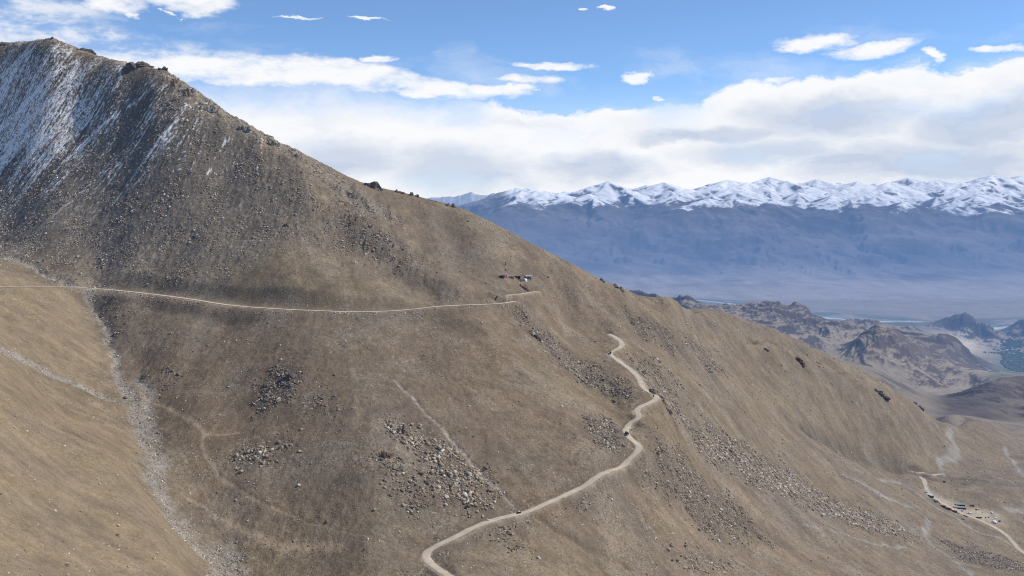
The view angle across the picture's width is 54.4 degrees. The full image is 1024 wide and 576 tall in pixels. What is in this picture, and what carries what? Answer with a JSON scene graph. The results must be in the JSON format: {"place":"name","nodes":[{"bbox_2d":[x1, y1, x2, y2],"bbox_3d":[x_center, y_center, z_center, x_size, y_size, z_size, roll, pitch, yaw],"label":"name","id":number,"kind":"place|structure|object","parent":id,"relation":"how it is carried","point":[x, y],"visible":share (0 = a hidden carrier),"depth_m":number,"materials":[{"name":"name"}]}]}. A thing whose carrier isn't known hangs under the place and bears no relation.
{"place":"outdoors","nodes":[
{"label":"outdoors","id":0,"kind":"place"},
{"bbox_2d":[0,286,514,311],"bbox_3d":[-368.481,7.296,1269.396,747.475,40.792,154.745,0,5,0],"label":"dirt road","id":1,"kind":"structure","parent":0,"point":[284,309],"depth_m":1274.66,"materials":[{"name":"beige soil"}]},
{"bbox_2d":[0,38,1023,575],"bbox_3d":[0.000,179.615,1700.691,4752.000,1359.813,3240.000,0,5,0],"label":"mountainside","id":2,"kind":"structure","parent":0,"point":[56,338],"depth_m":1247.13,"materials":[{"name":"brown soil"}]},
{"bbox_2d":[77,48,95,54],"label":"rock outcrop","id":3,"kind":"object","parent":2,"relation":"on","point":[88,50],"visible":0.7,"depth_m":1982.89,"materials":[{"name":"grey stone"}]},
{"bbox_2d":[0,257,261,575],"bbox_3d":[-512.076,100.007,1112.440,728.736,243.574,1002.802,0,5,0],"label":"gravel","id":4,"kind":"structure","parent":2,"relation":"on","point":[165,508],"depth_m":958.00,"materials":[{"name":"grey gravel"}]},
{"bbox_2d":[123,61,153,71],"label":"rock outcrop","id":5,"kind":"object","parent":2,"relation":"on","point":[130,66],"visible":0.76,"depth_m":1832.77,"materials":[{"name":"grey stone"}]},
{"bbox_2d":[157,66,167,70],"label":"rock outcrop","id":6,"kind":"object","parent":2,"relation":"on","point":[164,68],"visible":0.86,"depth_m":1782.39,"materials":[{"name":"grey stone"}]},
{"bbox_2d":[170,78,179,86],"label":"rock outcrop","id":7,"kind":"object","parent":2,"relation":"on","point":[174,82],"visible":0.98,"depth_m":1712.28,"materials":[{"name":"brown stone"}]},
{"bbox_2d":[182,88,195,96],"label":"rock outcrop","id":8,"kind":"object","parent":2,"relation":"on","point":[187,92],"visible":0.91,"depth_m":1678.21,"materials":[{"name":"grey stone"}]},
{"bbox_2d":[204,104,217,112],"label":"rock outcrop","id":9,"kind":"object","parent":2,"relation":"on","point":[212,108],"visible":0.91,"depth_m":1645.20,"materials":[{"name":"grey stone"}]},
{"bbox_2d":[238,125,252,132],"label":"rock outcrop","id":10,"kind":"object","parent":2,"relation":"on","point":[246,129],"visible":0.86,"depth_m":1591.50,"materials":[{"name":"grey stone"}]},
{"bbox_2d":[268,140,279,146],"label":"rock outcrop","id":11,"kind":"object","parent":2,"relation":"on","point":[272,142],"visible":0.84,"depth_m":1569.76,"materials":[{"name":"grey stone"}]},
{"bbox_2d":[282,370,296,380],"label":"rock outcrop","id":12,"kind":"object","parent":2,"relation":"on","point":[291,374],"visible":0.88,"depth_m":1093.96,"materials":[{"name":"grey stone"}]},
{"bbox_2d":[62,288,663,575],"bbox_3d":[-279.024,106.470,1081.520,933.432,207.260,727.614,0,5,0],"label":"rubble","id":13,"kind":"object","parent":2,"relation":"on","point":[346,313],"visible":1,"depth_m":1235.54,"materials":[{"name":"stone"}]},
{"bbox_2d":[364,181,379,188],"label":"rock outcrop","id":14,"kind":"object","parent":2,"relation":"on","point":[374,184],"visible":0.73,"depth_m":1526.99,"materials":[{"name":"grey stone"}]},
{"bbox_2d":[381,451,391,458],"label":"rock outcrop","id":15,"kind":"object","parent":2,"relation":"on","point":[384,454],"visible":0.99,"depth_m":950.24,"materials":[{"name":"grey stone"}]},
{"bbox_2d":[397,424,408,434],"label":"rock outcrop","id":16,"kind":"object","parent":2,"relation":"on","point":[403,430],"visible":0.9,"depth_m":990.67,"materials":[{"name":"grey stone"}]},
{"bbox_2d":[0,55,1000,575],"bbox_3d":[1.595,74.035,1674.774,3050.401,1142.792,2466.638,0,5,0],"label":"stones","id":17,"kind":"object","parent":2,"relation":"on","point":[292,447],"visible":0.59,"depth_m":968.84,"materials":[{"name":"grey stone"}]},
{"bbox_2d":[0,37,1023,575],"bbox_3d":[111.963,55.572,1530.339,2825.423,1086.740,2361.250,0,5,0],"label":"scree","id":18,"kind":"structure","parent":2,"relation":"on","point":[142,171],"depth_m":1525.01,"materials":[{"name":"stone"}]},
{"bbox_2d":[520,283,529,291],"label":"rock outcrop","id":19,"kind":"object","parent":2,"relation":"on","point":[525,287],"visible":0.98,"depth_m":1400.00,"materials":[{"name":"stone"}]},
{"bbox_2d":[529,330,541,340],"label":"rock outcrop","id":20,"kind":"object","parent":2,"relation":"on","point":[536,336],"visible":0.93,"depth_m":1295.61,"materials":[{"name":"grey stone"}]},
{"bbox_2d":[83,200,1023,572],"bbox_3d":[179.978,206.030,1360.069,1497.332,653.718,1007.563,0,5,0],"label":"rubble","id":21,"kind":"object","parent":2,"relation":"on","point":[611,444],"visible":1,"depth_m":1207.59,"materials":[{"name":"stone"}]},
{"bbox_2d":[230,312,919,575],"bbox_3d":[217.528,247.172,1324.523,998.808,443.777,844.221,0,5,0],"label":"rubble","id":22,"kind":"object","parent":2,"relation":"on","point":[472,494],"visible":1,"depth_m":1338.05,"materials":[{"name":"stone"}]},
{"bbox_2d":[613,284,624,292],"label":"rock outcrop","id":23,"kind":"object","parent":2,"relation":"on","point":[618,287],"visible":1,"depth_m":1574.40,"materials":[{"name":"grey stone"}]},
{"bbox_2d":[660,396,671,414],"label":"rock outcrop","id":24,"kind":"object","parent":2,"relation":"on","point":[664,402],"visible":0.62,"depth_m":1269.77,"materials":[{"name":"grey stone"}]},
{"bbox_2d":[795,357,805,366],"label":"rock outcrop","id":25,"kind":"object","parent":2,"relation":"on","point":[799,360],"visible":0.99,"depth_m":2170.13,"materials":[{"name":"grey stone"}]},
{"bbox_2d":[874,389,889,399],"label":"rock outcrop","id":26,"kind":"object","parent":2,"relation":"on","point":[880,393],"visible":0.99,"depth_m":2395.42,"materials":[{"name":"grey stone"}]},
{"bbox_2d":[953,506,965,508],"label":"barracks","id":27,"kind":"structure","parent":2,"relation":"on","point":[960,507],"depth_m":2083.71,"materials":[{"name":"white"}]},
{"bbox_2d":[0,0,1023,198],"label":"sky","id":28,"kind":"structure","parent":0,"point":[424,98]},
{"bbox_2d":[422,334,658,575],"bbox_3d":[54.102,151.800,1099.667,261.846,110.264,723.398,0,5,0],"label":"dirt road","id":29,"kind":"structure","parent":0,"point":[428,560],"depth_m":991.61,"materials":[{"name":"beige soil"}]},
{"bbox_2d":[427,175,1023,282],"bbox_3d":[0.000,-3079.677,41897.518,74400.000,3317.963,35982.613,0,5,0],"label":"snow mountains","id":30,"kind":"structure","parent":0,"point":[774,229],"depth_m":31453.78,"materials":[{"name":"blue stone"}]},
{"bbox_2d":[606,281,1023,435],"bbox_3d":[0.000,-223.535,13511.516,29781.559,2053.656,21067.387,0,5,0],"label":"valley","id":31,"kind":"structure","parent":0,"point":[925,345],"depth_m":9986.73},
{"bbox_2d":[983,337,1023,371],"bbox_3d":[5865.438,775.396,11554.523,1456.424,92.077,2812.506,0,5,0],"label":"grove","id":32,"kind":"object","parent":31,"relation":"on","point":[1016,363],"visible":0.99,"depth_m":11258.18,"materials":[{"name":"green plant"}]},
{"bbox_2d":[919,476,1023,553],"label":"dirt road","id":33,"kind":"structure","parent":0,"point":[924,483],"depth_m":2027.83,"materials":[{"name":"beige soil"}]}
]}

